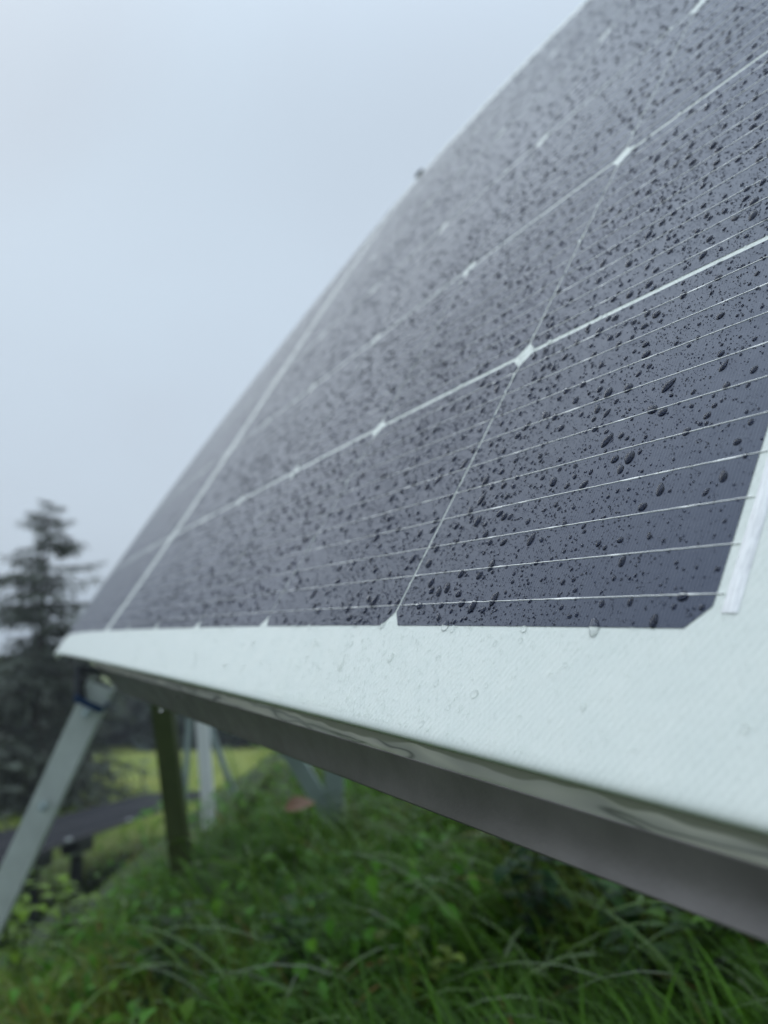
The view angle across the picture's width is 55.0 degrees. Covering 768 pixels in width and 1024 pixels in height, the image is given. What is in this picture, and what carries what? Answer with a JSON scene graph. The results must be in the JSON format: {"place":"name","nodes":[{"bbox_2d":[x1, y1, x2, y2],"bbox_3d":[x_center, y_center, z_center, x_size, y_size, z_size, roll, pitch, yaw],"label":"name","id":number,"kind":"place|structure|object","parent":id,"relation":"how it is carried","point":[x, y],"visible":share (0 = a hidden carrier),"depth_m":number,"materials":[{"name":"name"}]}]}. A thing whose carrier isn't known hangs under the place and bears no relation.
{"place":"outdoors","nodes":[
{"label":"outdoors","id":0,"kind":"place"},
{"bbox_2d":[0,0,584,654],"label":"sky","id":1,"kind":"structure","parent":0,"point":[182,182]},
{"bbox_2d":[0,658,766,1023],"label":"ground","id":2,"kind":"structure","parent":0,"point":[134,754],"depth_m":2.67,"materials":[{"name":"green plant"}]},
{"bbox_2d":[0,733,35,828],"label":"spruce tree","id":3,"kind":"object","parent":2,"relation":"on","point":[19,750],"visible":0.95,"depth_m":9.89,"materials":[{"name":"green plant"}]},
{"bbox_2d":[0,870,72,989],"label":"leafy weed","id":4,"kind":"object","parent":2,"relation":"on","point":[22,913],"visible":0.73,"depth_m":1.73,"materials":[{"name":"green plant"}]},
{"bbox_2d":[22,836,93,928],"bbox_3d":[-3.266,3.361,6.395,1.053,1.046,1.112,0,-8,0],"label":"mounting rack","id":5,"kind":"object","parent":2,"relation":"on","point":[45,859],"visible":0.5,"depth_m":6.66,"materials":[{"name":"metal"}]},
{"bbox_2d":[0,829,101,854],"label":"solar panel","id":6,"kind":"object","parent":5,"relation":"on","point":[55,839],"visible":0.64,"depth_m":6.68,"materials":[{"name":"glass"}]},
{"bbox_2d":[34,881,103,958],"bbox_3d":[-0.753,1.006,1.796,0.188,0.205,0.117,-1,-8,9],"label":"leafy weed","id":7,"kind":"object","parent":2,"relation":"on","point":[84,907],"visible":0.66,"depth_m":1.79,"materials":[{"name":"green plant"}]},
{"bbox_2d":[19,655,131,785],"bbox_3d":[-7.015,4.668,16.723,2.493,3.751,2.720,-5,-9,31],"label":"spruce tree","id":8,"kind":"object","parent":2,"relation":"on","point":[70,659],"visible":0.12,"depth_m":16.70,"materials":[{"name":"green plant"}]},
{"bbox_2d":[0,813,151,832],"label":"solar panel","id":9,"kind":"object","parent":2,"relation":"on","point":[104,822],"visible":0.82,"depth_m":7.76,"materials":[{"name":"glass"}]},
{"bbox_2d":[0,500,157,817],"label":"spruce tree","id":10,"kind":"object","parent":2,"relation":"on","point":[20,694],"visible":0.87,"depth_m":13.69,"materials":[{"name":"green plant"}]},
{"bbox_2d":[65,851,137,902],"bbox_3d":[-2.577,3.627,7.165,0.940,0.572,0.974,0,-8,0],"label":"bush","id":11,"kind":"object","parent":2,"relation":"on","point":[94,882],"visible":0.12,"depth_m":7.11,"materials":[{"name":"green plant"}]},
{"bbox_2d":[60,800,188,815],"bbox_3d":[-3.160,3.663,9.112,1.131,0.260,1.300,0,-8,3],"label":"solar panel","id":12,"kind":"object","parent":2,"relation":"on","point":[120,808],"visible":0.61,"depth_m":8.97,"materials":[{"name":"glass"}]},
{"bbox_2d":[0,639,259,751],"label":"wood","id":13,"kind":"object","parent":2,"relation":"on","point":[137,733],"visible":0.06,"depth_m":27.57,"materials":[{"name":"green plant"}]},
{"bbox_2d":[0,748,276,954],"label":"meadow grass","id":14,"kind":"structure","parent":2,"relation":"on","point":[84,863],"depth_m":10.90,"materials":[{"name":"green plant"}]},
{"bbox_2d":[110,790,217,802],"bbox_3d":[-3.074,4.020,10.392,1.131,0.260,1.300,0,-8,3],"label":"solar panel","id":15,"kind":"object","parent":2,"relation":"on","point":[152,796],"visible":0.35,"depth_m":10.22,"materials":[{"name":"glass"}]},
{"bbox_2d":[131,899,214,1007],"bbox_3d":[-0.369,0.768,1.272,0.130,0.184,0.116,4,-9,-26],"label":"leafy weed","id":16,"kind":"object","parent":2,"relation":"on","point":[150,956],"visible":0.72,"depth_m":1.26,"materials":[{"name":"green plant"}]},
{"bbox_2d":[183,717,236,829],"bbox_3d":[-0.699,1.051,3.101,0.268,0.797,0.864,2,-8,-16],"label":"mounting rack","id":17,"kind":"object","parent":2,"relation":"on","point":[205,734],"visible":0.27,"depth_m":2.72,"materials":[{"name":"white metal"}]},
{"bbox_2d":[214,766,277,830],"bbox_3d":[-0.452,0.931,2.361,0.235,0.196,0.119,-2,-8,17],"label":"leafy weed","id":18,"kind":"object","parent":2,"relation":"on","point":[249,799],"visible":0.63,"depth_m":2.35,"materials":[{"name":"green plant"}]},
{"bbox_2d":[251,759,289,812],"bbox_3d":[-0.440,1.055,2.804,0.164,0.202,0.166,0,-8,0],"label":"leafy weed","id":19,"kind":"object","parent":2,"relation":"on","point":[273,777],"visible":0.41,"depth_m":2.81,"materials":[{"name":"green plant"}]},
{"bbox_2d":[254,893,329,1023],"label":"leafy weed","id":20,"kind":"object","parent":2,"relation":"on","point":[290,939],"visible":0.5,"depth_m":1.15,"materials":[{"name":"green plant"}]},
{"bbox_2d":[0,751,767,1023],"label":"grass","id":21,"kind":"structure","parent":2,"relation":"on","point":[371,968],"depth_m":1.21,"materials":[{"name":"green plant"}]},
{"bbox_2d":[285,796,314,810],"bbox_3d":[-0.207,0.720,1.823,0.075,0.030,0.045,0,-8,0],"label":"fallen leaf","id":22,"kind":"object","parent":21,"relation":"on","point":[295,803],"visible":1,"depth_m":1.83,"materials":[{"name":"brown plant"}]},
{"bbox_2d":[0,659,767,942],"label":"mounting rack","id":23,"kind":"object","parent":2,"relation":"on","point":[715,872],"visible":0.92,"depth_m":0.29,"materials":[{"name":"metal"}]},
{"bbox_2d":[54,0,767,835],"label":"solar panel","id":24,"kind":"object","parent":23,"relation":"on","point":[738,608],"visible":0.99,"depth_m":0.39,"materials":[{"name":"black laminate"}]},
{"bbox_2d":[337,657,343,670],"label":"raindrop","id":25,"kind":"object","parent":24,"relation":"attached to","point":[340,664],"visible":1,"depth_m":0.38,"materials":[{"name":"clear liquid"}]},
{"bbox_2d":[370,594,378,606],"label":"raindrop","id":26,"kind":"object","parent":24,"relation":"attached to","point":[373,601],"visible":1,"depth_m":0.40,"materials":[{"name":"clear liquid"}]},
{"bbox_2d":[380,618,385,628],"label":"raindrop","id":27,"kind":"object","parent":24,"relation":"attached to","point":[382,624],"visible":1,"depth_m":0.37,"materials":[{"name":"clear liquid"}]},
{"bbox_2d":[387,653,393,662],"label":"raindrop","id":28,"kind":"object","parent":24,"relation":"attached to","point":[390,657],"visible":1,"depth_m":0.35,"materials":[{"name":"clear liquid"}]},
{"bbox_2d":[409,554,416,563],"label":"raindrop","id":29,"kind":"object","parent":24,"relation":"attached to","point":[412,558],"visible":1,"depth_m":0.39,"materials":[{"name":"clear liquid"}]},
{"bbox_2d":[86,0,767,811],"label":"water droplets","id":30,"kind":"object","parent":24,"relation":"attached to","point":[520,414],"visible":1,"depth_m":0.47,"materials":[{"name":"clear liquid"}]},
{"bbox_2d":[425,559,431,567],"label":"raindrop","id":31,"kind":"object","parent":24,"relation":"attached to","point":[428,562],"visible":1,"depth_m":0.37,"materials":[{"name":"clear liquid"}]},
{"bbox_2d":[428,578,434,587],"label":"raindrop","id":32,"kind":"object","parent":24,"relation":"attached to","point":[431,582],"visible":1,"depth_m":0.36,"materials":[{"name":"clear liquid"}]},
{"bbox_2d":[436,586,440,596],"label":"raindrop","id":33,"kind":"object","parent":24,"relation":"attached to","point":[438,592],"visible":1,"depth_m":0.35,"materials":[{"name":"clear liquid"}]},
{"bbox_2d":[441,620,448,631],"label":"raindrop","id":34,"kind":"object","parent":24,"relation":"attached to","point":[444,626],"visible":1,"depth_m":0.32,"materials":[{"name":"clear liquid"}]},
{"bbox_2d":[444,582,449,593],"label":"raindrop","id":35,"kind":"object","parent":24,"relation":"attached to","point":[446,587],"visible":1,"depth_m":0.34,"materials":[{"name":"clear liquid"}]},
{"bbox_2d":[458,569,463,577],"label":"raindrop","id":36,"kind":"object","parent":24,"relation":"attached to","point":[460,573],"visible":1,"depth_m":0.34,"materials":[{"name":"clear liquid"}]},
{"bbox_2d":[458,598,464,606],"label":"raindrop","id":37,"kind":"object","parent":24,"relation":"attached to","point":[461,603],"visible":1,"depth_m":0.33,"materials":[{"name":"clear liquid"}]},
{"bbox_2d":[467,505,472,515],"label":"raindrop","id":38,"kind":"object","parent":24,"relation":"attached to","point":[470,510],"visible":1,"depth_m":0.37,"materials":[{"name":"clear liquid"}]},
{"bbox_2d":[467,597,477,613],"bbox_3d":[0.038,0.040,0.317,0.002,0.008,0.004,36,-12,-22],"label":"raindrop","id":39,"kind":"object","parent":24,"relation":"attached to","point":[472,606],"visible":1,"depth_m":0.32,"materials":[{"name":"clear liquid"}]},
{"bbox_2d":[470,689,477,697],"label":"raindrop","id":40,"kind":"object","parent":24,"relation":"attached to","point":[474,693],"visible":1,"depth_m":0.28,"materials":[{"name":"clear liquid"}]},
{"bbox_2d":[474,515,481,526],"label":"raindrop","id":41,"kind":"object","parent":24,"relation":"attached to","point":[477,520],"visible":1,"depth_m":0.36,"materials":[{"name":"clear liquid"}]},
{"bbox_2d":[476,571,482,579],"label":"raindrop","id":42,"kind":"object","parent":24,"relation":"attached to","point":[478,575],"visible":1,"depth_m":0.33,"materials":[{"name":"clear liquid"}]},
{"bbox_2d":[477,493,485,505],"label":"raindrop","id":43,"kind":"object","parent":24,"relation":"attached to","point":[481,499],"visible":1,"depth_m":0.37,"materials":[{"name":"clear liquid"}]},
{"bbox_2d":[481,474,488,486],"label":"raindrop","id":44,"kind":"object","parent":24,"relation":"attached to","point":[485,480],"visible":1,"depth_m":0.38,"materials":[{"name":"clear liquid"}]},
{"bbox_2d":[487,558,494,571],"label":"raindrop","id":45,"kind":"object","parent":24,"relation":"attached to","point":[491,564],"visible":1,"depth_m":0.32,"materials":[{"name":"clear liquid"}]},
{"bbox_2d":[489,591,498,605],"bbox_3d":[0.045,0.036,0.308,0.002,0.008,0.004,37,-19,-19],"label":"raindrop","id":46,"kind":"object","parent":24,"relation":"attached to","point":[493,598],"visible":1,"depth_m":0.31,"materials":[{"name":"clear liquid"}]},
{"bbox_2d":[501,512,507,520],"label":"raindrop","id":47,"kind":"object","parent":24,"relation":"attached to","point":[503,516],"visible":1,"depth_m":0.34,"materials":[{"name":"clear liquid"}]},
{"bbox_2d":[520,625,526,632],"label":"raindrop","id":48,"kind":"object","parent":24,"relation":"attached to","point":[523,629],"visible":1,"depth_m":0.28,"materials":[{"name":"clear liquid"}]},
{"bbox_2d":[527,533,534,545],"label":"raindrop","id":49,"kind":"object","parent":24,"relation":"attached to","point":[530,539],"visible":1,"depth_m":0.31,"materials":[{"name":"clear liquid"}]},
{"bbox_2d":[549,477,556,486],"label":"raindrop","id":50,"kind":"object","parent":24,"relation":"attached to","point":[553,481],"visible":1,"depth_m":0.32,"materials":[{"name":"clear liquid"}]},
{"bbox_2d":[580,701,585,710],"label":"raindrop","id":51,"kind":"object","parent":24,"relation":"attached to","point":[583,705],"visible":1,"depth_m":0.23,"materials":[{"name":"clear liquid"}]},
{"bbox_2d":[579,480,587,488],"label":"raindrop","id":52,"kind":"object","parent":24,"relation":"attached to","point":[583,484],"visible":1,"depth_m":0.30,"materials":[{"name":"clear liquid"}]},
{"bbox_2d":[588,617,599,636],"bbox_3d":[0.071,0.039,0.250,0.002,0.008,0.005,35,-43,-20],"label":"raindrop","id":53,"kind":"object","parent":24,"relation":"attached to","point":[593,628],"visible":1,"depth_m":0.25,"materials":[{"name":"clear liquid"}]},
{"bbox_2d":[594,404,599,413],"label":"raindrop","id":54,"kind":"object","parent":24,"relation":"attached to","point":[597,409],"visible":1,"depth_m":0.33,"materials":[{"name":"clear liquid"}]},
{"bbox_2d":[595,326,603,337],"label":"raindrop","id":55,"kind":"object","parent":24,"relation":"attached to","point":[598,331],"visible":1,"depth_m":0.38,"materials":[{"name":"clear liquid"}]},
{"bbox_2d":[601,433,612,447],"bbox_3d":[0.094,-0.030,0.311,0.002,0.008,0.004,36,4,-20],"label":"raindrop","id":56,"kind":"object","parent":24,"relation":"attached to","point":[605,441],"visible":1,"depth_m":0.31,"materials":[{"name":"clear liquid"}]},
{"bbox_2d":[603,387,612,398],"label":"raindrop","id":57,"kind":"object","parent":24,"relation":"attached to","point":[607,392],"visible":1,"depth_m":0.33,"materials":[{"name":"clear liquid"}]},
{"bbox_2d":[610,455,618,462],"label":"raindrop","id":58,"kind":"object","parent":24,"relation":"attached to","point":[615,458],"visible":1,"depth_m":0.30,"materials":[{"name":"clear liquid"}]},
{"bbox_2d":[617,464,623,473],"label":"raindrop","id":59,"kind":"object","parent":24,"relation":"attached to","point":[620,468],"visible":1,"depth_m":0.29,"materials":[{"name":"clear liquid"}]},
{"bbox_2d":[618,555,625,566],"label":"raindrop","id":60,"kind":"object","parent":24,"relation":"attached to","point":[621,561],"visible":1,"depth_m":0.26,"materials":[{"name":"clear liquid"}]},
{"bbox_2d":[624,383,632,392],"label":"raindrop","id":61,"kind":"object","parent":24,"relation":"attached to","point":[628,387],"visible":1,"depth_m":0.32,"materials":[{"name":"clear liquid"}]},
{"bbox_2d":[625,258,631,266],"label":"raindrop","id":62,"kind":"object","parent":24,"relation":"attached to","point":[628,263],"visible":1,"depth_m":0.40,"materials":[{"name":"clear liquid"}]},
{"bbox_2d":[624,451,634,463],"bbox_3d":[0.096,-0.022,0.291,0.002,0.007,0.005,38,-21,-20],"label":"raindrop","id":63,"kind":"object","parent":24,"relation":"attached to","point":[629,457],"visible":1,"depth_m":0.29,"materials":[{"name":"clear liquid"}]},
{"bbox_2d":[626,290,632,298],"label":"raindrop","id":64,"kind":"object","parent":24,"relation":"attached to","point":[629,294],"visible":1,"depth_m":0.37,"materials":[{"name":"clear liquid"}]},
{"bbox_2d":[627,597,632,606],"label":"raindrop","id":65,"kind":"object","parent":24,"relation":"attached to","point":[629,602],"visible":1,"depth_m":0.24,"materials":[{"name":"clear liquid"}]},
{"bbox_2d":[638,503,646,511],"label":"raindrop","id":66,"kind":"object","parent":24,"relation":"attached to","point":[642,506],"visible":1,"depth_m":0.27,"materials":[{"name":"clear liquid"}]},
{"bbox_2d":[641,350,650,358],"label":"raindrop","id":67,"kind":"object","parent":24,"relation":"attached to","point":[645,354],"visible":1,"depth_m":0.33,"materials":[{"name":"clear liquid"}]},
{"bbox_2d":[644,280,652,287],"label":"raindrop","id":68,"kind":"object","parent":24,"relation":"attached to","point":[648,283],"visible":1,"depth_m":0.36,"materials":[{"name":"clear liquid"}]},
{"bbox_2d":[645,228,651,238],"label":"raindrop","id":69,"kind":"object","parent":24,"relation":"attached to","point":[648,233],"visible":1,"depth_m":0.40,"materials":[{"name":"clear liquid"}]},
{"bbox_2d":[647,405,657,413],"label":"raindrop","id":70,"kind":"object","parent":24,"relation":"attached to","point":[651,409],"visible":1,"depth_m":0.30,"materials":[{"name":"clear liquid"}]},
{"bbox_2d":[649,614,657,628],"bbox_3d":[0.084,0.034,0.230,0.001,0.006,0.003,37,-32,-23],"label":"raindrop","id":71,"kind":"object","parent":24,"relation":"attached to","point":[653,621],"visible":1,"depth_m":0.23,"materials":[{"name":"clear liquid"}]},
{"bbox_2d":[652,310,660,318],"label":"raindrop","id":72,"kind":"object","parent":24,"relation":"on","point":[656,313],"visible":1,"depth_m":0.34,"materials":[{"name":"clear liquid"}]},
{"bbox_2d":[656,482,663,495],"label":"raindrop","id":73,"kind":"object","parent":24,"relation":"attached to","point":[659,489],"visible":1,"depth_m":0.26,"materials":[{"name":"clear liquid"}]},
{"bbox_2d":[658,407,666,416],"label":"raindrop","id":74,"kind":"object","parent":24,"relation":"attached to","point":[662,411],"visible":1,"depth_m":0.29,"materials":[{"name":"clear liquid"}]},
{"bbox_2d":[661,378,675,392],"bbox_3d":[0.115,-0.052,0.299,0.002,0.008,0.004,36,12,-21],"label":"raindrop","id":75,"kind":"object","parent":24,"relation":"attached to","point":[667,385],"visible":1,"depth_m":0.30,"materials":[{"name":"clear liquid"}]},
{"bbox_2d":[677,591,688,601],"bbox_3d":[0.092,0.026,0.227,0.001,0.004,0.004,37,-32,-20],"label":"raindrop","id":76,"kind":"object","parent":24,"relation":"attached to","point":[682,596],"visible":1,"depth_m":0.23,"materials":[{"name":"clear liquid"}]},
{"bbox_2d":[680,290,686,298],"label":"raindrop","id":77,"kind":"object","parent":24,"relation":"on","point":[683,294],"visible":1,"depth_m":0.33,"materials":[{"name":"clear liquid"}]},
{"bbox_2d":[682,427,690,435],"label":"raindrop","id":78,"kind":"object","parent":24,"relation":"attached to","point":[685,432],"visible":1,"depth_m":0.27,"materials":[{"name":"clear liquid"}]},
{"bbox_2d":[699,250,706,259],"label":"raindrop","id":79,"kind":"object","parent":24,"relation":"attached to","point":[702,254],"visible":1,"depth_m":0.34,"materials":[{"name":"clear liquid"}]},
{"bbox_2d":[703,411,710,418],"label":"raindrop","id":80,"kind":"object","parent":24,"relation":"attached to","point":[707,415],"visible":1,"depth_m":0.27,"materials":[{"name":"clear liquid"}]},
{"bbox_2d":[709,141,716,149],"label":"raindrop","id":81,"kind":"object","parent":24,"relation":"attached to","point":[712,145],"visible":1,"depth_m":0.40,"materials":[{"name":"clear liquid"}]},
{"bbox_2d":[714,145,722,152],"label":"raindrop","id":82,"kind":"object","parent":24,"relation":"attached to","point":[718,148],"visible":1,"depth_m":0.39,"materials":[{"name":"clear liquid"}]},
{"bbox_2d":[714,274,722,280],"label":"raindrop","id":83,"kind":"object","parent":24,"relation":"attached to","point":[718,277],"visible":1,"depth_m":0.32,"materials":[{"name":"clear liquid"}]},
{"bbox_2d":[716,312,724,319],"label":"raindrop","id":84,"kind":"object","parent":24,"relation":"attached to","point":[720,315],"visible":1,"depth_m":0.30,"materials":[{"name":"clear liquid"}]},
{"bbox_2d":[717,350,724,356],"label":"raindrop","id":85,"kind":"object","parent":24,"relation":"attached to","point":[720,353],"visible":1,"depth_m":0.28,"materials":[{"name":"clear liquid"}]},
{"bbox_2d":[718,360,727,371],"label":"raindrop","id":86,"kind":"object","parent":24,"relation":"attached to","point":[723,366],"visible":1,"depth_m":0.28,"materials":[{"name":"clear liquid"}]},
{"bbox_2d":[719,470,727,482],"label":"raindrop","id":87,"kind":"object","parent":24,"relation":"attached to","point":[723,475],"visible":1,"depth_m":0.24,"materials":[{"name":"clear liquid"}]},
{"bbox_2d":[722,381,729,389],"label":"raindrop","id":88,"kind":"object","parent":24,"relation":"attached to","point":[726,385],"visible":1,"depth_m":0.27,"materials":[{"name":"clear liquid"}]},
{"bbox_2d":[730,215,738,220],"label":"raindrop","id":89,"kind":"object","parent":24,"relation":"attached to","point":[734,218],"visible":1,"depth_m":0.33,"materials":[{"name":"clear liquid"}]},
{"bbox_2d":[733,438,741,444],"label":"raindrop","id":90,"kind":"object","parent":24,"relation":"attached to","point":[737,441],"visible":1,"depth_m":0.25,"materials":[{"name":"clear liquid"}]},
{"bbox_2d":[748,209,757,220],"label":"raindrop","id":91,"kind":"object","parent":24,"relation":"attached to","point":[753,214],"visible":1,"depth_m":0.32,"materials":[{"name":"clear liquid"}]},
{"bbox_2d":[749,196,758,206],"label":"raindrop","id":92,"kind":"object","parent":24,"relation":"attached to","point":[755,199],"visible":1,"depth_m":0.33,"materials":[{"name":"clear liquid"}]},
{"bbox_2d":[750,365,757,373],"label":"raindrop","id":93,"kind":"object","parent":24,"relation":"attached to","point":[753,369],"visible":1,"depth_m":0.26,"materials":[{"name":"clear liquid"}]},
{"bbox_2d":[753,112,761,120],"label":"raindrop","id":94,"kind":"object","parent":24,"relation":"attached to","point":[757,115],"visible":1,"depth_m":0.38,"materials":[{"name":"clear liquid"}]},
{"bbox_2d":[753,137,762,148],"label":"raindrop","id":95,"kind":"object","parent":24,"relation":"attached to","point":[757,143],"visible":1,"depth_m":0.36,"materials":[{"name":"clear liquid"}]},
{"bbox_2d":[759,178,766,185],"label":"raindrop","id":96,"kind":"object","parent":24,"relation":"attached to","point":[762,181],"visible":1,"depth_m":0.33,"materials":[{"name":"clear liquid"}]},
{"bbox_2d":[0,742,767,1023],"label":"ground cover","id":97,"kind":"object","parent":2,"relation":"on","point":[309,946],"visible":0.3,"depth_m":1.26,"materials":[{"name":"green plant"}]},
{"bbox_2d":[374,925,464,1023],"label":"leafy weed","id":98,"kind":"object","parent":2,"relation":"on","point":[449,956],"visible":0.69,"depth_m":0.98,"materials":[{"name":"green plant"}]},
{"bbox_2d":[491,837,579,973],"bbox_3d":[0.257,0.569,1.151,0.183,0.244,0.123,4,-9,-28],"label":"leafy weed","id":99,"kind":"object","parent":2,"relation":"on","point":[549,882],"visible":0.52,"depth_m":1.14,"materials":[{"name":"green plant"}]},
{"bbox_2d":[555,861,736,1023],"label":"leafy weed","id":100,"kind":"object","parent":2,"relation":"on","point":[628,914],"visible":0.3,"depth_m":0.93,"materials":[{"name":"green plant"}]},
{"bbox_2d":[636,907,758,1023],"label":"leafy weed","id":101,"kind":"object","parent":2,"relation":"on","point":[707,944],"visible":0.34,"depth_m":0.87,"materials":[{"name":"green plant"}]},
{"bbox_2d":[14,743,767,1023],"bbox_3d":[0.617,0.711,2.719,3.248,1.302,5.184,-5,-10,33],"label":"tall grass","id":102,"kind":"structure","parent":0,"point":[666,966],"depth_m":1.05,"materials":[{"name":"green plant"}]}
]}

